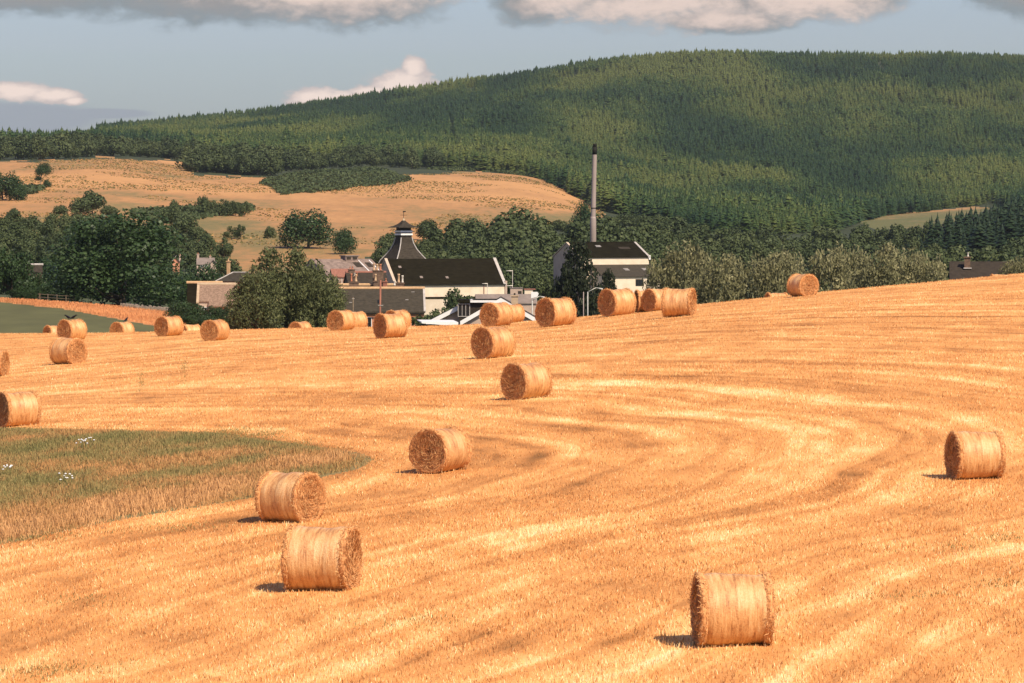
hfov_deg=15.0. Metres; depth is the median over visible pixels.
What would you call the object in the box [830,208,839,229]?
conifer
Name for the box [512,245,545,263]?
broadleaf tree
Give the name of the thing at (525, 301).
grey store
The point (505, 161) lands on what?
conifer
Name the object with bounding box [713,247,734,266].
broadleaf tree
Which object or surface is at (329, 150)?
conifer
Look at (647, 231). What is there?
broadleaf tree
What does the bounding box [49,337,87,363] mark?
straw bale
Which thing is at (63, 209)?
broadleaf tree
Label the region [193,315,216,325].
hedge bush
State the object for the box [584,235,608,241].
broadleaf tree
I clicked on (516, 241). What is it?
broadleaf tree
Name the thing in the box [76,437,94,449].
white flowers
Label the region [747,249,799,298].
silvery willow
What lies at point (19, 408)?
straw bale
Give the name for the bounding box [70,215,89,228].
broadleaf tree
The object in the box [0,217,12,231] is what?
broadleaf tree
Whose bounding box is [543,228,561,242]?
broadleaf tree
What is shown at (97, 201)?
broadleaf tree
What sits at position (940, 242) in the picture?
spruce tree
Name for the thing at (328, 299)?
willow tree
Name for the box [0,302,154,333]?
green field
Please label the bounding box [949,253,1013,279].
brown roofed house
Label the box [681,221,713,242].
broadleaf tree
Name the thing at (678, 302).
straw bale
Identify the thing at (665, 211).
conifer
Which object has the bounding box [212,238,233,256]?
broadleaf tree
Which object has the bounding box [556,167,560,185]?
conifer
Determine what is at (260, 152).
broadleaf tree
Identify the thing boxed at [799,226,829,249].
broadleaf tree
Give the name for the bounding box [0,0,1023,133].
sky
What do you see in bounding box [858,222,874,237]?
broadleaf tree
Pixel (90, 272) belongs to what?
sycamore tree
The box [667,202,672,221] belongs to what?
conifer
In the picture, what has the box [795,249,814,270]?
broadleaf tree
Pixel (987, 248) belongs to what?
broadleaf tree
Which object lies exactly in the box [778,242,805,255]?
broadleaf tree
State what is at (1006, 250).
broadleaf tree
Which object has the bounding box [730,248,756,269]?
broadleaf tree
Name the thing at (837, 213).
conifer
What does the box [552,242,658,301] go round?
still house
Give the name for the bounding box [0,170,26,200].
broadleaf tree
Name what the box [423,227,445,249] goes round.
broadleaf tree
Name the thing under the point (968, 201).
conifer
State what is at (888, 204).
conifer
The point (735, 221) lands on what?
conifer
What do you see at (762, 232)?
broadleaf tree
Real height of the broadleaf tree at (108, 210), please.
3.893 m
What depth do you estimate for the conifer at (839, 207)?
1752.06 m
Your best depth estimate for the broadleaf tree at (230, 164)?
1875.94 m
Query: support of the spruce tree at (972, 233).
on the forest hill terrain at (402, 170)
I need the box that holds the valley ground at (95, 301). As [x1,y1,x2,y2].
[0,249,831,327]
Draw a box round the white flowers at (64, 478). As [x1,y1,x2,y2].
[58,473,72,485]
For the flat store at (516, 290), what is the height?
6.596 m
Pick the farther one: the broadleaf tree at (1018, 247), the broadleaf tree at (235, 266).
the broadleaf tree at (1018, 247)
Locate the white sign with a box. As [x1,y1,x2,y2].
[531,292,538,303]
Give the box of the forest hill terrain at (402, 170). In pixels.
[0,61,1023,279]
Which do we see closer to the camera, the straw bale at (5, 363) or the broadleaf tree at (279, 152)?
the straw bale at (5, 363)
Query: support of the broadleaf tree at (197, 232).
on the forest hill terrain at (402, 170)
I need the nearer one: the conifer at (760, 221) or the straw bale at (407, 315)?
the straw bale at (407, 315)
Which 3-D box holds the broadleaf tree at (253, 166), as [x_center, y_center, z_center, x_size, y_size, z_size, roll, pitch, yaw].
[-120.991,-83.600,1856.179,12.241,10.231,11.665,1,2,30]
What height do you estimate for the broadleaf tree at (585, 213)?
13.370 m
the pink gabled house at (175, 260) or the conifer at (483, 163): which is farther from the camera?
the conifer at (483, 163)
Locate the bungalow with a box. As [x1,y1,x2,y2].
[430,293,534,324]
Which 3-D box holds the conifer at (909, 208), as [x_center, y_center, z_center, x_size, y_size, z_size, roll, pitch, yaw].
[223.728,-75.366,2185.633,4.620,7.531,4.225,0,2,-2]
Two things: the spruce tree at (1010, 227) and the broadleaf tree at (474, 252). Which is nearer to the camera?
the broadleaf tree at (474, 252)
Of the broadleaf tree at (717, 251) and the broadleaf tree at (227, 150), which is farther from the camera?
the broadleaf tree at (227, 150)
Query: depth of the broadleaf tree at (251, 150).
1917.90 m
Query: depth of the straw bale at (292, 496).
95.60 m
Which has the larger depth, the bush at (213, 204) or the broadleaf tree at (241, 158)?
the broadleaf tree at (241, 158)
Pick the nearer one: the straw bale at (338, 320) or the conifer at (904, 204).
the straw bale at (338, 320)
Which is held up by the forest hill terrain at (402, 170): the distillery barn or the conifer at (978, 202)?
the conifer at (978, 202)
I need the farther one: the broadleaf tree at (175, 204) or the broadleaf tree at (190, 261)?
the broadleaf tree at (175, 204)
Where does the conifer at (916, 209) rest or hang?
on the hill pasture ground at (373, 215)
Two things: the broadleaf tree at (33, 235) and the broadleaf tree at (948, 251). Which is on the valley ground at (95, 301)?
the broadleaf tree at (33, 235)
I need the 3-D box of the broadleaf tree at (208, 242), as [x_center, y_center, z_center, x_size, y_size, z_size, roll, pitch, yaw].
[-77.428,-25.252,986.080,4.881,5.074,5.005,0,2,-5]
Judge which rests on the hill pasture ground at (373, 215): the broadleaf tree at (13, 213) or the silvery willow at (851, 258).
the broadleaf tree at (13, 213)
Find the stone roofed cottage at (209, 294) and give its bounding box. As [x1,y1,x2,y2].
[196,283,237,310]
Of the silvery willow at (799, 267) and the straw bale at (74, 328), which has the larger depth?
the silvery willow at (799, 267)
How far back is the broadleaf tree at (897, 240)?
1223.38 m
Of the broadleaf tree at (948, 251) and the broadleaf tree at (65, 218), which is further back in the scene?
the broadleaf tree at (65, 218)
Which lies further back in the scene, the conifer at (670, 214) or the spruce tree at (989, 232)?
the conifer at (670, 214)
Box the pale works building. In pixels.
[305,255,379,281]
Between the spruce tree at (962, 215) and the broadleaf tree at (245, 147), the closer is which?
the spruce tree at (962, 215)
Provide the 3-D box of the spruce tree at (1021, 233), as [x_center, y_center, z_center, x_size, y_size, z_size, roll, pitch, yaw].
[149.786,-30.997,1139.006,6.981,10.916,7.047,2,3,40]
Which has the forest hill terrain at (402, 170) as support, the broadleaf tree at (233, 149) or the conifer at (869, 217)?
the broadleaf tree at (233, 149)
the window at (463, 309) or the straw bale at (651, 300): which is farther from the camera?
the window at (463, 309)
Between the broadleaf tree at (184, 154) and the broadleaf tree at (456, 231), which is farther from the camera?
the broadleaf tree at (184, 154)
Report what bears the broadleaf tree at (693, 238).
on the forest hill terrain at (402, 170)
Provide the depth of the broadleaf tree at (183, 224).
1058.07 m
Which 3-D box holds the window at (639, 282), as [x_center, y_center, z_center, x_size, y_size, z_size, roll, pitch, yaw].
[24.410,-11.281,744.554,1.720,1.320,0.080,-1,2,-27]
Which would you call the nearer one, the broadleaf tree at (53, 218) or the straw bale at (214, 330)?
the straw bale at (214, 330)
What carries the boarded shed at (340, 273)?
on the valley ground at (95, 301)
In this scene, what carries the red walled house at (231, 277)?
on the valley ground at (95, 301)
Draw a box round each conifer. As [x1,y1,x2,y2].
[317,145,323,155]
[327,141,331,153]
[446,151,456,166]
[457,153,461,165]
[464,153,470,166]
[468,149,480,168]
[476,151,490,170]
[487,153,492,169]
[491,152,494,167]
[493,154,499,168]
[501,152,508,169]
[505,152,509,169]
[508,153,516,170]
[530,156,539,178]
[538,162,544,179]
[545,170,551,182]
[549,239,602,316]
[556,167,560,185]
[564,169,571,192]
[567,178,577,194]
[574,179,583,197]
[587,183,591,202]
[588,180,598,204]
[596,183,603,208]
[598,268,616,312]
[640,191,647,215]
[645,201,652,217]
[647,202,657,217]
[661,200,668,217]
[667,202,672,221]
[683,207,689,221]
[689,212,698,224]
[693,209,698,224]
[699,214,703,228]
[703,207,710,229]
[708,214,714,232]
[710,218,715,232]
[714,212,727,233]
[732,211,738,228]
[737,210,751,233]
[752,219,757,231]
[758,213,762,226]
[770,213,778,232]
[780,212,788,233]
[785,216,792,233]
[794,213,800,232]
[799,217,806,232]
[816,213,820,226]
[822,213,830,229]
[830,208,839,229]
[835,204,841,228]
[837,202,846,227]
[838,214,845,228]
[852,190,861,222]
[860,200,867,220]
[863,196,875,219]
[867,198,876,218]
[874,204,880,217]
[880,199,885,215]
[885,196,894,214]
[889,199,896,214]
[896,199,904,213]
[901,198,909,212]
[907,202,912,212]
[911,192,922,212]
[923,200,929,211]
[944,198,949,208]
[953,196,958,206]
[957,192,961,206]
[960,195,967,206]
[965,195,972,206]
[970,191,973,205]
[976,193,980,205]
[981,194,985,203]
[986,190,991,200]
[990,188,996,202]
[1017,193,1023,206]
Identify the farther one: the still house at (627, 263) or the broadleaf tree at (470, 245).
the broadleaf tree at (470, 245)
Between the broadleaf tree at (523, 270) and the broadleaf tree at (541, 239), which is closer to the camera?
the broadleaf tree at (523, 270)
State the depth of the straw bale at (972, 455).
99.30 m
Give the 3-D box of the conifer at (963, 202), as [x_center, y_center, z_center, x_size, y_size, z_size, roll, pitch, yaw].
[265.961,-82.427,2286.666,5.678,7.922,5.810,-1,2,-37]
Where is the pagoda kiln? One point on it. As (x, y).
(403, 246)
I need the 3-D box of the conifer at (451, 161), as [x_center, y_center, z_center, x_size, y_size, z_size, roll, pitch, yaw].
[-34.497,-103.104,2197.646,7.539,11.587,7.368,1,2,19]
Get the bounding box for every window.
[367,317,371,326]
[458,304,469,316]
[636,279,643,285]
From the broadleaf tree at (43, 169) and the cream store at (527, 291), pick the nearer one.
the cream store at (527, 291)
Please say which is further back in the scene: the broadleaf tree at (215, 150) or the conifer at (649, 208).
the broadleaf tree at (215, 150)
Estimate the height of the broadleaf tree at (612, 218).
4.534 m
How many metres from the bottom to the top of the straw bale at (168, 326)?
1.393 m
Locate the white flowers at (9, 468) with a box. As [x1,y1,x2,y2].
[2,464,12,476]
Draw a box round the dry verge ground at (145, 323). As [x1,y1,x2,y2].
[3,299,260,328]
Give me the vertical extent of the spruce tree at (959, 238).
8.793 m
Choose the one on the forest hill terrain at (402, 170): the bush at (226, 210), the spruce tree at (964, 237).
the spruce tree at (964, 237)
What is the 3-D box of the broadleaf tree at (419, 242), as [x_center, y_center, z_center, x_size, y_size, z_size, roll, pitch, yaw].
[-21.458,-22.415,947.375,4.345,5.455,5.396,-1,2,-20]
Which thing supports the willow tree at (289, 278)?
on the valley ground at (95, 301)
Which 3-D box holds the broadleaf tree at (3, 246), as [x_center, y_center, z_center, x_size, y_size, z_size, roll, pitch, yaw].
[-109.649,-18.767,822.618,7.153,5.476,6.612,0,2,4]
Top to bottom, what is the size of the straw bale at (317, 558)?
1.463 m
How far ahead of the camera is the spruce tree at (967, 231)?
1191.87 m
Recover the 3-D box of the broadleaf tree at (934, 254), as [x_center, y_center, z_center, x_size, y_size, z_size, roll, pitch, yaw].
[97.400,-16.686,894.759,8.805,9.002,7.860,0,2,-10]
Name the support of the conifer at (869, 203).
on the hill pasture ground at (373, 215)
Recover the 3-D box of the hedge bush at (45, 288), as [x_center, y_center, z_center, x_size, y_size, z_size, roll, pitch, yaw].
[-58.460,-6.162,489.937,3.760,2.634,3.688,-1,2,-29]
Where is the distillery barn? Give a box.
[381,258,506,298]
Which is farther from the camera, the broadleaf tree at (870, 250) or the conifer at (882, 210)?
the conifer at (882, 210)
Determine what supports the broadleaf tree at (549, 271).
on the valley ground at (95, 301)
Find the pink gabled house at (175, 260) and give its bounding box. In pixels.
[172,255,180,271]
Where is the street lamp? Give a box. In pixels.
[587,287,602,314]
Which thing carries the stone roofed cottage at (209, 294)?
on the dry verge ground at (145, 323)
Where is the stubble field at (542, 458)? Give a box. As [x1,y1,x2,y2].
[0,274,1023,682]
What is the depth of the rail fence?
464.28 m
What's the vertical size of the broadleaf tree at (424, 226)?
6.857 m
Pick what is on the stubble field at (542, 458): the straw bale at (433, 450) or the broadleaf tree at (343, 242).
the straw bale at (433, 450)
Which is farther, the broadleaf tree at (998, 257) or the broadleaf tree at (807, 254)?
the broadleaf tree at (807, 254)
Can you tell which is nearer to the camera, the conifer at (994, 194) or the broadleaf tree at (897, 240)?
the broadleaf tree at (897, 240)
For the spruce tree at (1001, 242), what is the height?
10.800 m
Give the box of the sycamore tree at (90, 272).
[45,208,190,306]
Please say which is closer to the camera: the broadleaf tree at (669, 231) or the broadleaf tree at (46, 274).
the broadleaf tree at (46, 274)
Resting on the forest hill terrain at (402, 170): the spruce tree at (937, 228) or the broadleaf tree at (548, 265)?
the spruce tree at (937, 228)
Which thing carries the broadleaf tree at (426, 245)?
on the forest hill terrain at (402, 170)
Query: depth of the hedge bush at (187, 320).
403.65 m
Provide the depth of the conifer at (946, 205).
2262.28 m
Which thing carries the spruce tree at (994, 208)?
on the forest hill terrain at (402, 170)
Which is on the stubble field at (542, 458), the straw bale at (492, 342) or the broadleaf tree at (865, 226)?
the straw bale at (492, 342)
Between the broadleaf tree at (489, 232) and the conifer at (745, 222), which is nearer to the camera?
the broadleaf tree at (489, 232)
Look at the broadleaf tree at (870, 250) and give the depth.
982.98 m
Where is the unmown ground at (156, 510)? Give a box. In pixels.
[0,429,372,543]
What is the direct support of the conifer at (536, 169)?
on the forest hill terrain at (402, 170)
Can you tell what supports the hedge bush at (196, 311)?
on the dry verge ground at (145, 323)
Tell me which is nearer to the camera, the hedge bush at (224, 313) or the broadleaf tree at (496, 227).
the hedge bush at (224, 313)
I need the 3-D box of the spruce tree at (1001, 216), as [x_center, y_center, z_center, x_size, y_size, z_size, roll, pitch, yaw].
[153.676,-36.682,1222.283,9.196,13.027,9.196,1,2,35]
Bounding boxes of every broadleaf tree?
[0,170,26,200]
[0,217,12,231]
[0,231,20,248]
[0,243,8,264]
[0,246,36,298]
[5,180,28,200]
[5,208,23,221]
[7,221,28,237]
[13,237,39,255]
[19,215,40,230]
[21,227,43,244]
[24,244,56,262]
[25,271,49,299]
[33,161,53,187]
[33,219,56,237]
[36,237,57,251]
[38,254,59,270]
[39,259,84,300]
[44,212,60,227]
[48,227,63,241]
[49,241,74,261]
[52,205,68,214]
[53,226,78,244]
[57,212,75,233]
[68,197,92,213]
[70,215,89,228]
[71,209,82,219]
[82,189,106,213]
[82,212,99,221]
[82,282,118,299]
[99,205,118,214]
[113,269,146,301]
[129,266,182,305]
[136,261,182,301]
[154,254,172,268]
[157,205,180,225]
[167,265,195,305]
[169,199,180,217]
[171,243,188,258]
[174,142,206,167]
[174,213,199,232]
[174,233,197,250]
[174,276,201,305]
[180,249,196,272]
[185,225,206,240]
[189,241,210,257]
[191,260,220,280]
[194,194,209,213]
[199,232,214,248]
[201,249,223,267]
[202,145,222,171]
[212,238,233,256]
[217,256,242,275]
[221,146,236,153]
[222,146,235,172]
[225,152,247,173]
[230,148,247,173]
[234,152,258,174]
[236,141,251,147]
[238,145,255,152]
[238,155,254,174]
[245,156,269,175]
[247,146,264,156]
[252,148,274,173]
[263,144,284,156]
[264,226,276,237]
[276,208,336,247]
[330,227,358,253]
[371,241,388,264]
[378,233,392,246]
[382,232,395,244]
[415,219,436,238]
[415,238,429,248]
[418,240,435,253]
[422,249,437,258]
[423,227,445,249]
[428,243,449,252]
[428,250,448,258]
[442,218,466,247]
[443,223,468,249]
[446,254,466,257]
[447,240,466,255]
[449,250,468,256]
[455,227,491,244]
[461,236,488,253]
[463,218,490,236]
[464,248,487,257]
[471,229,500,245]
[478,239,509,257]
[486,246,514,261]
[487,206,532,229]
[487,221,516,240]
[494,227,538,249]
[499,255,515,268]
[500,220,547,243]
[501,264,528,293]
[509,250,525,267]
[510,213,557,236]
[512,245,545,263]
[514,265,530,283]
[515,257,540,271]
[519,240,537,251]
[522,269,540,299]
[526,230,557,247]
[527,265,548,275]
[529,273,553,300]
[532,258,549,268]
[533,243,555,265]
[539,268,552,298]
[540,262,552,269]
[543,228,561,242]
[551,220,567,230]
[552,245,560,251]
[555,238,568,246]
[560,217,589,241]
[564,213,605,232]
[568,199,590,223]
[575,232,589,241]
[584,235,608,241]
[586,220,618,241]
[601,215,620,222]
[603,218,626,237]
[611,224,652,246]
[614,212,638,227]
[631,220,666,244]
[633,214,652,225]
[639,240,649,249]
[645,240,681,265]
[646,232,678,251]
[647,250,663,268]
[651,214,671,229]
[660,227,677,240]
[662,215,688,236]
[671,238,684,254]
[676,230,700,249]
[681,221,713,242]
[690,237,721,253]
[705,251,724,275]
[710,228,734,251]
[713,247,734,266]
[722,226,741,236]
[727,233,751,255]
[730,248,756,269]
[739,229,759,243]
[744,240,770,263]
[754,224,776,240]
[758,235,780,256]
[765,250,785,263]
[771,229,793,247]
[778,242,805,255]
[784,235,812,250]
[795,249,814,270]
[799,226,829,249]
[809,238,833,255]
[812,226,847,248]
[814,251,834,273]
[836,241,881,274]
[837,234,864,249]
[848,226,873,244]
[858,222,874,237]
[869,236,892,252]
[871,226,888,240]
[886,223,906,247]
[887,233,903,249]
[902,225,923,245]
[904,236,923,250]
[904,246,928,258]
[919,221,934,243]
[924,250,946,260]
[925,251,958,275]
[926,242,940,251]
[934,244,969,257]
[946,248,966,260]
[946,258,978,279]
[959,250,995,260]
[970,245,996,256]
[983,250,1023,273]
[998,245,1019,256]
[1002,253,1023,262]
[1005,236,1023,256]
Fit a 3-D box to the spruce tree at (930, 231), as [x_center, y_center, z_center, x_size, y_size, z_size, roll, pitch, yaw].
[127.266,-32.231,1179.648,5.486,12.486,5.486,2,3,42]
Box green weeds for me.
[0,360,1022,680]
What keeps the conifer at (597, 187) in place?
on the hill pasture ground at (373, 215)
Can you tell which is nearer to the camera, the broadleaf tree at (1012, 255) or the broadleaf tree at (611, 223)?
the broadleaf tree at (1012, 255)
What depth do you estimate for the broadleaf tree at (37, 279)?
500.10 m
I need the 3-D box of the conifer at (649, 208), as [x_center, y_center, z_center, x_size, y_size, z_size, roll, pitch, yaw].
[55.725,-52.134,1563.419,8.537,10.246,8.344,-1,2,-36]
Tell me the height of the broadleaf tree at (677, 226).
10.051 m
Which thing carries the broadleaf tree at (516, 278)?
on the valley ground at (95, 301)
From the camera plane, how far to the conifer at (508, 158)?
2127.68 m
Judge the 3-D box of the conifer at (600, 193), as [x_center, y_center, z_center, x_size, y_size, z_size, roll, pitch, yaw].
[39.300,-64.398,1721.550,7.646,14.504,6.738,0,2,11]
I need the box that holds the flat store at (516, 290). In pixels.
[509,287,522,293]
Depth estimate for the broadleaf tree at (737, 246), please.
1070.96 m
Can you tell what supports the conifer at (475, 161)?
on the forest hill terrain at (402, 170)
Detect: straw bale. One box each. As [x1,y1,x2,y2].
[0,350,10,375]
[0,390,41,426]
[42,325,56,333]
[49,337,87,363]
[56,319,87,338]
[109,321,134,332]
[153,315,183,336]
[183,324,200,330]
[200,319,230,340]
[252,469,327,522]
[279,522,365,590]
[289,321,310,327]
[326,310,356,330]
[353,311,367,326]
[372,312,408,338]
[385,309,411,326]
[408,426,473,473]
[470,325,515,358]
[479,302,513,326]
[499,361,553,399]
[510,304,525,322]
[534,296,576,326]
[597,287,637,315]
[634,289,647,312]
[641,288,663,310]
[661,287,697,316]
[687,569,776,647]
[764,292,787,297]
[786,273,819,296]
[943,429,1006,479]
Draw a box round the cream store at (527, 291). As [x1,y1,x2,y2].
[524,289,535,293]
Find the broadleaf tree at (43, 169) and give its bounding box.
[33,161,53,187]
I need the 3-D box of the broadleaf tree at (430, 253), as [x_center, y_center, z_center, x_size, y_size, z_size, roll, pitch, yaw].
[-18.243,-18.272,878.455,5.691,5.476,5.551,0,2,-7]
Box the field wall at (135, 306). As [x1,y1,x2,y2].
[120,303,167,310]
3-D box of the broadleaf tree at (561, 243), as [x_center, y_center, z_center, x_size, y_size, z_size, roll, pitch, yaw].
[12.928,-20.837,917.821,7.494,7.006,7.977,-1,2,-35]
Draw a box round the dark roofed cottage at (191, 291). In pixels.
[186,281,222,305]
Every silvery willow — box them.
[642,257,673,289]
[658,237,716,303]
[686,252,748,303]
[718,252,767,301]
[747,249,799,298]
[777,248,810,281]
[802,245,853,291]
[827,240,877,290]
[845,241,906,289]
[882,246,927,283]
[910,250,948,283]
[998,256,1023,274]
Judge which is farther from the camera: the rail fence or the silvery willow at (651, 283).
the rail fence
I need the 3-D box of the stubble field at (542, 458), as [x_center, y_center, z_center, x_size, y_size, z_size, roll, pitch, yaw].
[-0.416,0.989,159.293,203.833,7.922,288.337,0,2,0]
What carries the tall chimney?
on the valley ground at (95, 301)
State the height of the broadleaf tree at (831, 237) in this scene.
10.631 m
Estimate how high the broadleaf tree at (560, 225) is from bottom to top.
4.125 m
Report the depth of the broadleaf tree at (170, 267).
664.30 m
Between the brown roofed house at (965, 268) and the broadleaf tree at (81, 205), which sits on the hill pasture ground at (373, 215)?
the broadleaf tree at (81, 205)
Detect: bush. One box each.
[6,285,38,299]
[35,282,61,300]
[55,286,80,302]
[163,300,192,317]
[180,303,204,321]
[180,315,197,324]
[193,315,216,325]
[201,305,222,318]
[208,200,223,214]
[216,199,233,215]
[217,304,233,319]
[220,316,239,329]
[222,226,242,238]
[228,200,240,215]
[235,224,245,238]
[236,201,250,216]
[411,311,438,325]
[429,307,449,314]
[441,287,474,309]
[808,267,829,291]
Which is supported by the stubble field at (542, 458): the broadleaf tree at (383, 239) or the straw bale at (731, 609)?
the straw bale at (731, 609)
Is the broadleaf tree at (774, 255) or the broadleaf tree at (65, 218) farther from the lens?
the broadleaf tree at (65, 218)
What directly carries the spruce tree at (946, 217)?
on the forest hill terrain at (402, 170)
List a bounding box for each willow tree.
[223,270,286,329]
[244,242,325,328]
[284,262,345,327]
[315,275,349,326]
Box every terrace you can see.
[336,263,393,286]
[338,273,425,326]
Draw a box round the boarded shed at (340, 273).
[329,269,347,282]
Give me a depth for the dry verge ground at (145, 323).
429.77 m
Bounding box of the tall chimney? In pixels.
[590,144,596,241]
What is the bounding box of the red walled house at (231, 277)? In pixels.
[215,258,249,283]
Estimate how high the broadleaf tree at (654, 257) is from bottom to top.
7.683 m
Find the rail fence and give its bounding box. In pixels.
[39,293,74,300]
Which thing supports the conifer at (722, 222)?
on the forest hill terrain at (402, 170)
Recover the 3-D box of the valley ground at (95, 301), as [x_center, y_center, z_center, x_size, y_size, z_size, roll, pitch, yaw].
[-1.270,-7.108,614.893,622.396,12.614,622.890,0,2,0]
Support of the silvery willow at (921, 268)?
on the valley ground at (95, 301)
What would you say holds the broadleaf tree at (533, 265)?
on the valley ground at (95, 301)
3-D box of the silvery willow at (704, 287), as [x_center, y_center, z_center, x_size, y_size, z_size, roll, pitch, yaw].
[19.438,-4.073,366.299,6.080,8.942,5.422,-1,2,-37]
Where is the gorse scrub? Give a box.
[23,166,528,220]
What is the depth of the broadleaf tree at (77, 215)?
1073.37 m
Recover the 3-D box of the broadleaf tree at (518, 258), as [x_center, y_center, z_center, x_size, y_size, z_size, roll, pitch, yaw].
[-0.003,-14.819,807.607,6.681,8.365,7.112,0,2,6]
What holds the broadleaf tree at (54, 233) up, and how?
on the forest hill terrain at (402, 170)
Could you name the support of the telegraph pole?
on the valley ground at (95, 301)
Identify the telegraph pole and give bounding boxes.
[378,280,382,313]
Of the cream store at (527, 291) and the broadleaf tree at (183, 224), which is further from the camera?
the broadleaf tree at (183, 224)
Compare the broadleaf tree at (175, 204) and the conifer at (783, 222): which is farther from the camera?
the conifer at (783, 222)
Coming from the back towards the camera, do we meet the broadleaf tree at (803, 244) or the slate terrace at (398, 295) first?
the broadleaf tree at (803, 244)
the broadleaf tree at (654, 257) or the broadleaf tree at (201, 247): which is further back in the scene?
the broadleaf tree at (201, 247)
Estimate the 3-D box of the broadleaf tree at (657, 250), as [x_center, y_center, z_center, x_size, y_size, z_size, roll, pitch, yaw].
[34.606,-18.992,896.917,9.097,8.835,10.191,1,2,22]
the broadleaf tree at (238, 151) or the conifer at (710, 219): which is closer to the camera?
the conifer at (710, 219)
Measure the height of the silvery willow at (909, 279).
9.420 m
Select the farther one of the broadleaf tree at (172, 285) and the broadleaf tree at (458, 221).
the broadleaf tree at (458, 221)
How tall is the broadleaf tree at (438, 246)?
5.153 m
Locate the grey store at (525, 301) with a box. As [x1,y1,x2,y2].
[475,294,535,314]
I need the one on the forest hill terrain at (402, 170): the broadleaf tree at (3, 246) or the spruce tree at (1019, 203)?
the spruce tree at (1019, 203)
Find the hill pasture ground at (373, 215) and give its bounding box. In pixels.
[0,156,989,306]
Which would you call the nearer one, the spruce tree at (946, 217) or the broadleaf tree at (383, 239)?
the broadleaf tree at (383, 239)
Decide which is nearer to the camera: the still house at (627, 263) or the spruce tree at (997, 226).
the still house at (627, 263)
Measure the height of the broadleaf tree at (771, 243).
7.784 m
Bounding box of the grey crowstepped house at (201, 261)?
[196,254,215,272]
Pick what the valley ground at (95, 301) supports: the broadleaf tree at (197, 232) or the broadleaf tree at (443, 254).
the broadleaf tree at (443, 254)
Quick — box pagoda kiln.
[378,211,425,262]
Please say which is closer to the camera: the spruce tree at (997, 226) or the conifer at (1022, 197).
the spruce tree at (997, 226)
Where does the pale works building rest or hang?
on the valley ground at (95, 301)
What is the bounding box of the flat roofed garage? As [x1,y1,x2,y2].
[417,320,457,325]
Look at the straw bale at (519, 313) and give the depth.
246.86 m
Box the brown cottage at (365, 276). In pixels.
[343,266,387,282]
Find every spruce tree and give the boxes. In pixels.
[924,216,936,246]
[933,212,944,245]
[934,235,946,251]
[940,214,947,231]
[942,211,955,247]
[945,230,953,249]
[952,212,964,244]
[955,225,962,247]
[960,210,964,223]
[961,230,968,253]
[962,211,969,226]
[965,216,990,251]
[965,220,970,240]
[966,219,976,247]
[967,206,972,220]
[972,206,978,224]
[981,206,989,226]
[981,214,985,239]
[984,220,997,246]
[989,212,995,240]
[991,200,997,217]
[994,206,1006,231]
[994,217,1000,244]
[994,222,1007,251]
[998,197,1008,215]
[1003,206,1020,244]
[1005,193,1010,208]
[1008,196,1016,213]
[1014,208,1023,236]
[1015,196,1023,212]
[1016,220,1023,244]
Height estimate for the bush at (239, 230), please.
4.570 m
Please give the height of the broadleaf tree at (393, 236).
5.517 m
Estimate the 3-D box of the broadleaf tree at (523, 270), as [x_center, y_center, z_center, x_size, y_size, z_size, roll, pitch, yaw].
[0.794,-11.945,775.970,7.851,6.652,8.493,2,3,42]
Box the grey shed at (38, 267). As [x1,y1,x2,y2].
[27,263,42,298]
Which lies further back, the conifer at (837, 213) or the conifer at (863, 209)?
the conifer at (863, 209)
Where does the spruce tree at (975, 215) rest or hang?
on the forest hill terrain at (402, 170)
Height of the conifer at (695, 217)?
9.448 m
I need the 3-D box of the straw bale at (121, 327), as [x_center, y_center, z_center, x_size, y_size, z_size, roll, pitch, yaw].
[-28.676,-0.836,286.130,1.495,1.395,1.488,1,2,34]
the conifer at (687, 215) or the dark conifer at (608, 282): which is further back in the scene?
the conifer at (687, 215)
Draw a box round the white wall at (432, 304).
[424,299,446,314]
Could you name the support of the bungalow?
on the valley ground at (95, 301)
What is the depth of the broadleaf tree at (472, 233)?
934.45 m
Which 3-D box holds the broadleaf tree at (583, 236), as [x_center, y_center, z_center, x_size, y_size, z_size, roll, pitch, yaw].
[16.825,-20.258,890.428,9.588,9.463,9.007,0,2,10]
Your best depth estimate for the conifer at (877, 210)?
2055.25 m

